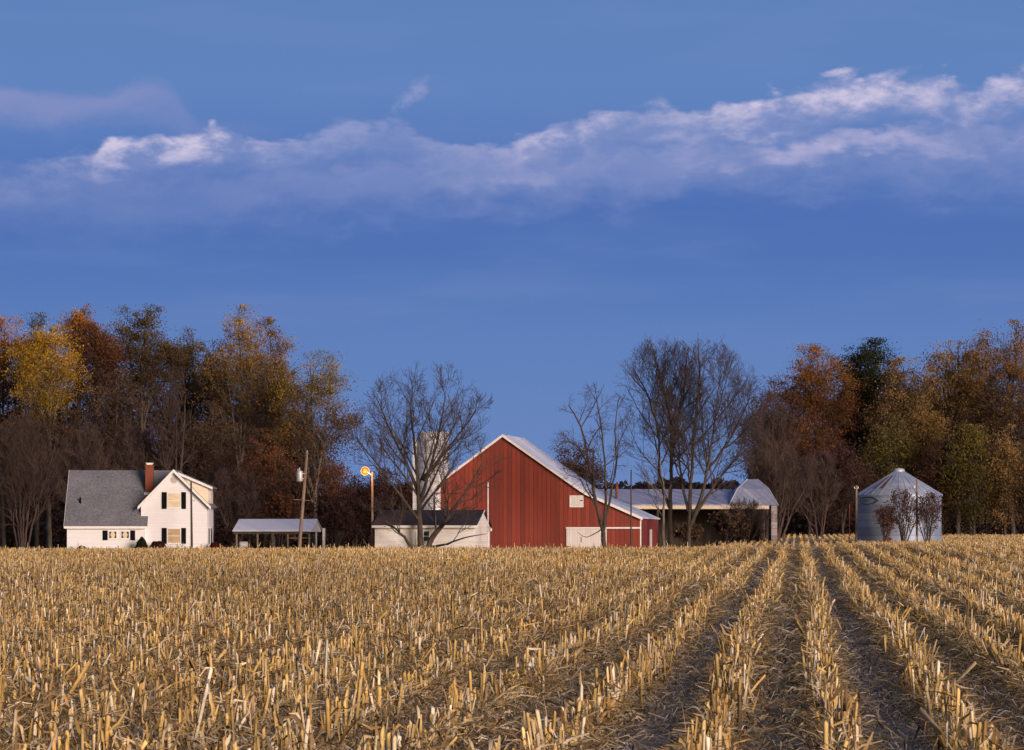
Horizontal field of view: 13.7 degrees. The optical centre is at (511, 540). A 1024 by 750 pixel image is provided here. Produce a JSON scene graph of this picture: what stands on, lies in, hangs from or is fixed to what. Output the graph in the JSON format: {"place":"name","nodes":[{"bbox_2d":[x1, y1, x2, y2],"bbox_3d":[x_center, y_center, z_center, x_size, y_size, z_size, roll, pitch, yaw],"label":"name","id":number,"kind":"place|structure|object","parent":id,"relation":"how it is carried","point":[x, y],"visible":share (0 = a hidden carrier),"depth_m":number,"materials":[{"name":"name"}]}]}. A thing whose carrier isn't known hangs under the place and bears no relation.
{"place":"outdoors","nodes":[
{"label":"outdoors","id":0,"kind":"place"},
{"bbox_2d":[7,543,720,549],"bbox_3d":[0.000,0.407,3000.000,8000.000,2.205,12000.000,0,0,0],"label":"ground","id":1,"kind":"structure","parent":0,"point":[306,544],"depth_m":489.33,"materials":[{"name":"soil"}]},
{"bbox_2d":[0,315,40,547],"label":"autumn tree","id":2,"kind":"object","parent":1,"relation":"on","point":[4,363],"visible":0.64,"depth_m":584.64,"materials":[{"name":"orange plant"}]},
{"bbox_2d":[0,370,51,546],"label":"autumn tree","id":3,"kind":"object","parent":1,"relation":"on","point":[13,431],"visible":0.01,"depth_m":623.66,"materials":[{"name":"brown plant"}]},
{"bbox_2d":[0,396,63,520],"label":"autumn tree","id":4,"kind":"object","parent":1,"relation":"on","point":[37,416],"visible":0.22,"depth_m":569.22,"materials":[{"name":"brown plant"}]},
{"bbox_2d":[0,413,64,548],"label":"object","id":5,"kind":"object","parent":1,"relation":"on","point":[21,540],"visible":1,"depth_m":519.55,"materials":[{"name":"plant"}]},
{"bbox_2d":[13,311,62,547],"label":"autumn tree","id":6,"kind":"object","parent":1,"relation":"on","point":[36,543],"visible":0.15,"depth_m":599.79,"materials":[{"name":"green plant"}]},
{"bbox_2d":[0,324,104,547],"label":"autumn tree","id":7,"kind":"object","parent":1,"relation":"on","point":[52,394],"visible":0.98,"depth_m":574.31,"materials":[{"name":"yellow plant"}]},
{"bbox_2d":[28,357,111,547],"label":"autumn tree","id":8,"kind":"object","parent":1,"relation":"on","point":[66,406],"visible":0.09,"depth_m":623.76,"materials":[{"name":"brown plant"}]},
{"bbox_2d":[32,408,115,514],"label":"autumn tree","id":9,"kind":"object","parent":1,"relation":"on","point":[61,432],"visible":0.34,"depth_m":564.25,"materials":[{"name":"brown plant"}]},
{"bbox_2d":[47,303,108,433],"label":"autumn tree","id":10,"kind":"object","parent":1,"relation":"on","point":[80,318],"visible":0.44,"depth_m":599.77,"materials":[{"name":"brown plant"}]},
{"bbox_2d":[52,425,124,503],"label":"thicket","id":11,"kind":"object","parent":1,"relation":"on","point":[91,460],"visible":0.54,"depth_m":539.78,"materials":[{"name":"plant"}]},
{"bbox_2d":[61,321,132,435],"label":"autumn tree","id":12,"kind":"object","parent":1,"relation":"on","point":[96,348],"visible":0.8,"depth_m":584.07,"materials":[{"name":"brown plant"}]},
{"bbox_2d":[70,346,161,462],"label":"autumn tree","id":13,"kind":"object","parent":1,"relation":"on","point":[112,404],"visible":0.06,"depth_m":626.26,"materials":[{"name":"brown plant"}]},
{"bbox_2d":[71,367,174,469],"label":"autumn tree","id":14,"kind":"object","parent":1,"relation":"on","point":[109,430],"visible":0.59,"depth_m":569.81,"materials":[{"name":"brown plant"}]},
{"bbox_2d":[110,423,160,469],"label":"thicket","id":15,"kind":"object","parent":1,"relation":"on","point":[134,463],"visible":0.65,"depth_m":547.41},
{"bbox_2d":[64,463,216,548],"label":"farmhouse","id":16,"kind":"object","parent":1,"relation":"on","point":[149,504],"visible":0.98,"depth_m":451.00,"materials":[{"name":"white"}]},
{"bbox_2d":[108,531,117,539],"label":"window","id":17,"kind":"structure","parent":16,"relation":"in","point":[112,535],"depth_m":450.26,"materials":[{"name":"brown wood"}]},
{"bbox_2d":[120,531,129,539],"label":"window","id":18,"kind":"structure","parent":16,"relation":"in","point":[124,535],"depth_m":450.26,"materials":[{"name":"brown wood"}]},
{"bbox_2d":[167,528,180,543],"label":"window","id":19,"kind":"structure","parent":16,"relation":"in","point":[173,534],"depth_m":451.03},
{"bbox_2d":[167,493,181,508],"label":"window","id":20,"kind":"structure","parent":16,"relation":"in","point":[173,499],"depth_m":451.03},
{"bbox_2d":[135,536,147,548],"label":"conical shrub","id":21,"kind":"object","parent":1,"relation":"on","point":[141,542],"visible":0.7,"depth_m":448.28,"materials":[{"name":"green plant"}]},
{"bbox_2d":[88,303,204,463],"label":"autumn tree","id":22,"kind":"object","parent":1,"relation":"on","point":[166,355],"visible":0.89,"depth_m":589.07,"materials":[{"name":"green plant"}]},
{"bbox_2d":[148,541,165,548],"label":"round shrub","id":23,"kind":"object","parent":1,"relation":"on","point":[156,543],"visible":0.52,"depth_m":448.34,"materials":[{"name":"red plant"}]},
{"bbox_2d":[120,365,204,480],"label":"autumn tree","id":24,"kind":"object","parent":1,"relation":"on","point":[161,413],"visible":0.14,"depth_m":620.44,"materials":[{"name":"brown plant"}]},
{"bbox_2d":[147,365,200,476],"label":"thicket","id":25,"kind":"object","parent":1,"relation":"on","point":[166,454],"visible":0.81,"depth_m":544.66,"materials":[{"name":"plant"}]},
{"bbox_2d":[0,403,377,548],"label":"woodland undergrowth","id":26,"kind":"object","parent":1,"relation":"on","point":[58,532],"visible":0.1,"depth_m":615.27,"materials":[{"name":"brown plant"}]},
{"bbox_2d":[147,363,235,542],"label":"autumn tree","id":27,"kind":"object","parent":1,"relation":"on","point":[207,427],"visible":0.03,"depth_m":627.24,"materials":[{"name":"brown plant"}]},
{"bbox_2d":[163,326,220,475],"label":"autumn tree","id":28,"kind":"object","parent":1,"relation":"on","point":[195,378],"visible":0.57,"depth_m":599.32,"materials":[{"name":"brown plant"}]},
{"bbox_2d":[190,480,194,546],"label":"utility pole","id":29,"kind":"object","parent":1,"relation":"on","point":[191,525],"visible":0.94,"depth_m":445.93,"materials":[{"name":"brown wood"}]},
{"bbox_2d":[171,400,251,530],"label":"autumn tree","id":30,"kind":"object","parent":1,"relation":"on","point":[228,428],"visible":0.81,"depth_m":564.36,"materials":[{"name":"brown plant"}]},
{"bbox_2d":[183,338,239,484],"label":"autumn tree","id":31,"kind":"object","parent":1,"relation":"on","point":[208,381],"visible":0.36,"depth_m":604.35,"materials":[{"name":"brown plant"}]},
{"bbox_2d":[213,526,242,547],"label":"thicket","id":32,"kind":"object","parent":1,"relation":"on","point":[227,536],"visible":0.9,"depth_m":479.50,"materials":[{"name":"brown plant"}]},
{"bbox_2d":[182,304,286,522],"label":"autumn tree","id":33,"kind":"object","parent":1,"relation":"on","point":[244,364],"visible":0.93,"depth_m":583.66,"materials":[{"name":"brown plant"}]},
{"bbox_2d":[210,462,262,547],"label":"thicket","id":34,"kind":"object","parent":1,"relation":"on","point":[240,493],"visible":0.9,"depth_m":529.33,"materials":[{"name":"plant"}]},
{"bbox_2d":[217,368,309,547],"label":"autumn tree","id":35,"kind":"object","parent":1,"relation":"on","point":[248,460],"visible":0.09,"depth_m":620.32,"materials":[{"name":"brown plant"}]},
{"bbox_2d":[219,427,310,547],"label":"autumn tree","id":36,"kind":"object","parent":1,"relation":"on","point":[269,474],"visible":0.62,"depth_m":559.17,"materials":[{"name":"brown plant"}]},
{"bbox_2d":[230,316,307,547],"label":"autumn tree","id":37,"kind":"object","parent":1,"relation":"on","point":[279,364],"visible":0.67,"depth_m":589.06,"materials":[{"name":"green plant"}]},
{"bbox_2d":[232,519,324,547],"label":"open shelter","id":38,"kind":"object","parent":1,"relation":"on","point":[244,526],"visible":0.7,"depth_m":455.83,"materials":[{"name":"metal"}]},
{"bbox_2d":[260,491,307,548],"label":"thicket","id":39,"kind":"object","parent":1,"relation":"on","point":[287,509],"visible":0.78,"depth_m":499.40,"materials":[{"name":"brown plant"}]},
{"bbox_2d":[294,452,311,546],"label":"utility pole","id":40,"kind":"object","parent":1,"relation":"on","point":[299,475],"visible":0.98,"depth_m":444.86,"materials":[{"name":"brown wood"}]},
{"bbox_2d":[267,387,343,545],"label":"autumn tree","id":41,"kind":"object","parent":1,"relation":"on","point":[310,463],"visible":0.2,"depth_m":622.59,"materials":[{"name":"brown plant"}]},
{"bbox_2d":[255,349,372,547],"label":"autumn tree","id":42,"kind":"object","parent":1,"relation":"on","point":[323,438],"visible":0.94,"depth_m":574.09,"materials":[{"name":"brown plant"}]},
{"bbox_2d":[298,463,369,546],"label":"autumn tree","id":43,"kind":"object","parent":1,"relation":"on","point":[329,479],"visible":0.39,"depth_m":559.25,"materials":[{"name":"brown plant"}]},
{"bbox_2d":[312,499,359,548],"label":"thicket","id":44,"kind":"object","parent":1,"relation":"on","point":[336,510],"visible":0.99,"depth_m":499.31,"materials":[{"name":"brown plant"}]},
{"bbox_2d":[326,474,389,545],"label":"autumn tree","id":45,"kind":"object","parent":1,"relation":"on","point":[362,521],"visible":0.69,"depth_m":538.92,"materials":[{"name":"brown plant"}]},
{"bbox_2d":[1,540,716,549],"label":"dry grass","id":46,"kind":"structure","parent":1,"relation":"on","point":[359,546],"depth_m":437.81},
{"bbox_2d":[361,467,373,547],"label":"yard lamp","id":47,"kind":"object","parent":1,"relation":"on","point":[365,471],"visible":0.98,"depth_m":441.90,"materials":[{"name":"brown wood"}]},
{"bbox_2d":[353,467,412,546],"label":"autumn tree","id":48,"kind":"object","parent":1,"relation":"on","point":[381,483],"visible":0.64,"depth_m":538.48,"materials":[{"name":"brown plant"}]},
{"bbox_2d":[373,474,412,514],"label":"autumn tree","id":49,"kind":"object","parent":1,"relation":"on","point":[406,490],"visible":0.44,"depth_m":538.41,"materials":[{"name":"brown plant"}]},
{"bbox_2d":[340,361,511,547],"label":"bare tree","id":50,"kind":"object","parent":1,"relation":"on","point":[433,466],"visible":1,"depth_m":437.38,"materials":[{"name":"brown plant"}]},
{"bbox_2d":[413,432,448,509],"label":"silo","id":51,"kind":"object","parent":1,"relation":"on","point":[420,464],"visible":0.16,"depth_m":503.51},
{"bbox_2d":[372,482,491,548],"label":"outbuilding","id":52,"kind":"structure","parent":1,"relation":"on","point":[408,530],"depth_m":439.89,"materials":[{"name":"concrete"}]},
{"bbox_2d":[423,530,429,541],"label":"window","id":53,"kind":"structure","parent":52,"relation":"in","point":[426,533],"depth_m":439.29,"materials":[{"name":"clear glass"}]},
{"bbox_2d":[5,476,1023,543],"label":"distant woods","id":54,"kind":"object","parent":1,"relation":"on","point":[676,484],"visible":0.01,"depth_m":1438.03,"materials":[{"name":"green plant"}]},
{"bbox_2d":[434,434,659,548],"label":"red barn","id":55,"kind":"structure","parent":1,"relation":"on","point":[532,503],"depth_m":449.68,"materials":[{"name":"wood"}]},
{"bbox_2d":[570,495,582,506],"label":"hay door","id":56,"kind":"structure","parent":55,"relation":"in","point":[575,501],"depth_m":448.83,"materials":[{"name":"white paint"}]},
{"bbox_2d":[566,529,606,547],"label":"sliding door","id":57,"kind":"structure","parent":55,"relation":"in","point":[573,538],"depth_m":448.72,"materials":[{"name":"grey wood"}]},
{"bbox_2d":[548,442,613,488],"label":"autumn tree","id":58,"kind":"object","parent":1,"relation":"on","point":[571,464],"visible":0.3,"depth_m":559.36,"materials":[{"name":"brown plant"}]},
{"bbox_2d":[550,381,635,547],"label":"bare tree","id":59,"kind":"object","parent":1,"relation":"on","point":[602,523],"visible":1,"depth_m":439.55,"materials":[{"name":"brown plant"}]},
{"bbox_2d":[630,470,631,546],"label":"pole","id":60,"kind":"object","parent":1,"relation":"on","point":[631,508],"visible":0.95,"depth_m":440.94,"materials":[{"name":"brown wood"}]},
{"bbox_2d":[633,442,673,547],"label":"bare tree","id":61,"kind":"object","parent":1,"relation":"on","point":[663,507],"visible":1,"depth_m":445.93,"materials":[{"name":"brown plant"}]},
{"bbox_2d":[610,335,710,547],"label":"bare tree","id":62,"kind":"object","parent":1,"relation":"on","point":[657,366],"visible":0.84,"depth_m":451.82,"materials":[{"name":"brown plant"}]},
{"bbox_2d":[598,479,777,546],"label":"machine shed","id":63,"kind":"structure","parent":1,"relation":"on","point":[751,490],"depth_m":484.70,"materials":[{"name":"metal"}]},
{"bbox_2d":[673,522,703,546],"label":"thicket","id":64,"kind":"object","parent":1,"relation":"on","point":[697,530],"visible":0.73,"depth_m":461.63,"materials":[{"name":"brown plant"}]},
{"bbox_2d":[636,332,774,547],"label":"bare tree","id":65,"kind":"object","parent":1,"relation":"on","point":[677,448],"visible":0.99,"depth_m":448.04,"materials":[{"name":"brown plant"}]},
{"bbox_2d":[707,509,754,543],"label":"thicket","id":66,"kind":"object","parent":1,"relation":"on","point":[730,524],"visible":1,"depth_m":469.32,"materials":[{"name":"brown plant"}]},
{"bbox_2d":[720,496,773,543],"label":"thicket","id":67,"kind":"object","parent":1,"relation":"on","point":[746,509],"visible":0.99,"depth_m":470.56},
{"bbox_2d":[732,383,805,535],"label":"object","id":68,"kind":"object","parent":1,"relation":"on","point":[779,437],"visible":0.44,"depth_m":539.72,"materials":[{"name":"plant"}]},
{"bbox_2d":[733,392,814,535],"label":"autumn tree","id":69,"kind":"object","parent":1,"relation":"on","point":[763,443],"visible":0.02,"depth_m":627.64,"materials":[{"name":"brown plant"}]},
{"bbox_2d":[740,437,817,539],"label":"thicket","id":70,"kind":"object","parent":1,"relation":"on","point":[763,473],"visible":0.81,"depth_m":504.32,"materials":[{"name":"plant"}]},
{"bbox_2d":[758,343,871,528],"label":"autumn tree","id":71,"kind":"object","parent":1,"relation":"on","point":[812,394],"visible":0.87,"depth_m":588.97,"materials":[{"name":"brown plant"}]},
{"bbox_2d":[785,448,846,538],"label":"thicket","id":72,"kind":"object","parent":1,"relation":"on","point":[813,503],"visible":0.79,"depth_m":519.29,"materials":[{"name":"plant"}]},
{"bbox_2d":[808,363,881,528],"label":"autumn tree","id":73,"kind":"object","parent":1,"relation":"on","point":[838,409],"visible":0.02,"depth_m":629.75,"materials":[{"name":"brown plant"}]},
{"bbox_2d":[854,485,858,542],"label":"pole","id":74,"kind":"object","parent":1,"relation":"on","point":[855,488],"visible":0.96,"depth_m":445.91,"materials":[{"name":"grey wood"}]},
{"bbox_2d":[813,354,912,533],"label":"autumn tree","id":75,"kind":"object","parent":1,"relation":"on","point":[858,434],"visible":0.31,"depth_m":602.63,"materials":[{"name":"green plant"}]},
{"bbox_2d":[821,336,917,470],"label":"autumn tree","id":76,"kind":"object","parent":1,"relation":"on","point":[870,366],"visible":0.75,"depth_m":602.85,"materials":[{"name":"green plant"}]},
{"bbox_2d":[872,505,898,541],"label":"bush","id":77,"kind":"object","parent":1,"relation":"on","point":[890,524],"visible":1,"depth_m":440.76,"materials":[{"name":"brown plant"}]},
{"bbox_2d":[857,468,942,542],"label":"grain bin","id":78,"kind":"object","parent":1,"relation":"on","point":[870,498],"visible":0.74,"depth_m":451.57,"materials":[{"name":"grey metal"}]},
{"bbox_2d":[779,400,1023,535],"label":"woodland undergrowth","id":79,"kind":"object","parent":1,"relation":"on","point":[797,526],"visible":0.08,"depth_m":609.03,"materials":[{"name":"brown plant"}]},
{"bbox_2d":[881,486,927,542],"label":"bush","id":80,"kind":"object","parent":1,"relation":"on","point":[907,518],"visible":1,"depth_m":440.81,"materials":[{"name":"brown plant"}]},
{"bbox_2d":[858,356,960,473],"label":"autumn tree","id":81,"kind":"object","parent":1,"relation":"on","point":[891,407],"visible":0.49,"depth_m":589.48,"materials":[{"name":"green plant"}]},
{"bbox_2d":[913,479,917,541],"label":"pole","id":82,"kind":"object","parent":1,"relation":"on","point":[916,487],"visible":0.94,"depth_m":442.41,"materials":[{"name":"grey wood"}]},
{"bbox_2d":[881,389,953,478],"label":"autumn tree","id":83,"kind":"object","parent":1,"relation":"on","point":[929,429],"visible":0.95,"depth_m":571.13,"materials":[{"name":"green plant"}]},
{"bbox_2d":[906,489,946,541],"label":"bush","id":84,"kind":"object","parent":1,"relation":"on","point":[927,526],"visible":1,"depth_m":440.73,"materials":[{"name":"brown plant"}]},
{"bbox_2d":[896,352,962,533],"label":"autumn tree","id":85,"kind":"object","parent":1,"relation":"on","point":[934,362],"visible":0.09,"depth_m":611.86,"materials":[{"name":"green plant"}]},
{"bbox_2d":[894,340,1016,535],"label":"autumn tree","id":86,"kind":"object","parent":1,"relation":"on","point":[953,379],"visible":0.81,"depth_m":586.31,"materials":[{"name":"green plant"}]},
{"bbox_2d":[933,369,1001,533],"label":"autumn tree","id":87,"kind":"object","parent":1,"relation":"on","point":[969,529],"visible":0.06,"depth_m":604.63,"materials":[{"name":"brown plant"}]},
{"bbox_2d":[942,337,1023,533],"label":"autumn tree","id":88,"kind":"object","parent":1,"relation":"on","point":[984,353],"visible":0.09,"depth_m":611.49,"materials":[{"name":"brown plant"}]},
{"bbox_2d":[944,319,1023,534],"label":"autumn tree","id":89,"kind":"object","parent":1,"relation":"on","point":[1011,371],"visible":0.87,"depth_m":582.88,"materials":[{"name":"brown plant"}]},
{"bbox_2d":[973,424,1023,535],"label":"autumn tree","id":90,"kind":"object","parent":1,"relation":"on","point":[1004,456],"visible":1,"depth_m":559.29,"materials":[{"name":"green plant"}]},
{"bbox_2d":[1003,361,1023,524],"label":"autumn tree","id":91,"kind":"object","parent":1,"relation":"on","point":[1022,423],"visible":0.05,"depth_m":619.38,"materials":[{"name":"brown plant"}]},
{"bbox_2d":[0,0,1023,540],"label":"sky","id":92,"kind":"structure","parent":0,"point":[519,196],"materials":[{"name":"blue"}]},
{"bbox_2d":[0,532,1023,749],"bbox_3d":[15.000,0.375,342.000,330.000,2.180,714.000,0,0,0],"label":"field","id":93,"kind":"structure","parent":0,"point":[656,745],"depth_m":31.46,"materials":[{"name":"beige plant"}]},
{"bbox_2d":[55,648,59,686],"bbox_3d":[-3.641,1.042,33.634,0.169,0.382,0.113,0,0,-35],"label":"corn stalk","id":94,"kind":"object","parent":93,"relation":"on","point":[56,655],"visible":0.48,"depth_m":33.68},
{"bbox_2d":[147,657,152,688],"bbox_3d":[-2.808,1.069,32.979,0.056,0.337,0.150,0,0,0],"label":"corn stalk","id":95,"kind":"object","parent":93,"relation":"on","point":[150,666],"visible":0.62,"depth_m":33.02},
{"bbox_2d":[445,639,465,677],"bbox_3d":[-0.493,1.013,34.516,0.214,0.433,0.121,0,0,-15],"label":"corn stalk","id":96,"kind":"object","parent":93,"relation":"on","point":[454,651],"visible":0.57,"depth_m":34.54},
{"bbox_2d":[0,532,1023,749],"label":"corn stubble","id":97,"kind":"object","parent":93,"relation":"on","point":[962,735],"visible":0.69,"depth_m":46.02,"materials":[{"name":"plant"}]},
{"bbox_2d":[517,645,528,672],"bbox_3d":[0.114,1.024,33.168,0.202,0.424,0.103,0,0,0],"label":"corn stalk","id":98,"kind":"object","parent":93,"relation":"on","point":[527,655],"visible":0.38,"depth_m":33.16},
{"bbox_2d":[727,375,810,529],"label":"autumn tree","id":99,"kind":"object","parent":93,"relation":"on","point":[793,404],"visible":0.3,"depth_m":584.54,"materials":[{"name":"orange plant"}]},
{"bbox_2d":[773,404,858,535],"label":"autumn tree","id":100,"kind":"object","parent":93,"relation":"on","point":[804,427],"visible":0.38,"depth_m":574.43,"materials":[{"name":"brown plant"}]},
{"bbox_2d":[797,439,878,536],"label":"autumn tree","id":101,"kind":"object","parent":93,"relation":"on","point":[851,476],"visible":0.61,"depth_m":564.24,"materials":[{"name":"brown plant"}]},
{"bbox_2d":[849,412,923,487],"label":"autumn tree","id":102,"kind":"object","parent":93,"relation":"on","point":[898,454],"visible":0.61,"depth_m":569.49,"materials":[{"name":"green plant"}]},
{"bbox_2d":[905,440,978,534],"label":"autumn tree","id":103,"kind":"object","parent":93,"relation":"on","point":[932,474],"visible":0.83,"depth_m":564.19,"materials":[{"name":"brown plant"}]},
{"bbox_2d":[931,423,1012,535],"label":"autumn tree","id":104,"kind":"object","parent":93,"relation":"on","point":[958,482],"visible":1,"depth_m":561.08,"materials":[{"name":"green plant"}]},
{"bbox_2d":[987,645,1002,673],"bbox_3d":[3.954,1.042,34.444,0.340,0.384,0.116,0,0,44],"label":"corn stalk","id":105,"kind":"object","parent":93,"relation":"on","point":[992,656],"visible":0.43,"depth_m":34.54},
{"bbox_2d":[998,442,1023,531],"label":"autumn tree","id":106,"kind":"object","parent":93,"relation":"on","point":[1021,489],"visible":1,"depth_m":559.47,"materials":[{"name":"brown plant"}]},
{"bbox_2d":[1016,632,1021,662],"bbox_3d":[4.158,0.987,34.620,0.182,0.482,0.078,0,0,26],"label":"corn stalk","id":107,"kind":"object","parent":93,"relation":"on","point":[1019,644],"visible":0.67,"depth_m":34.66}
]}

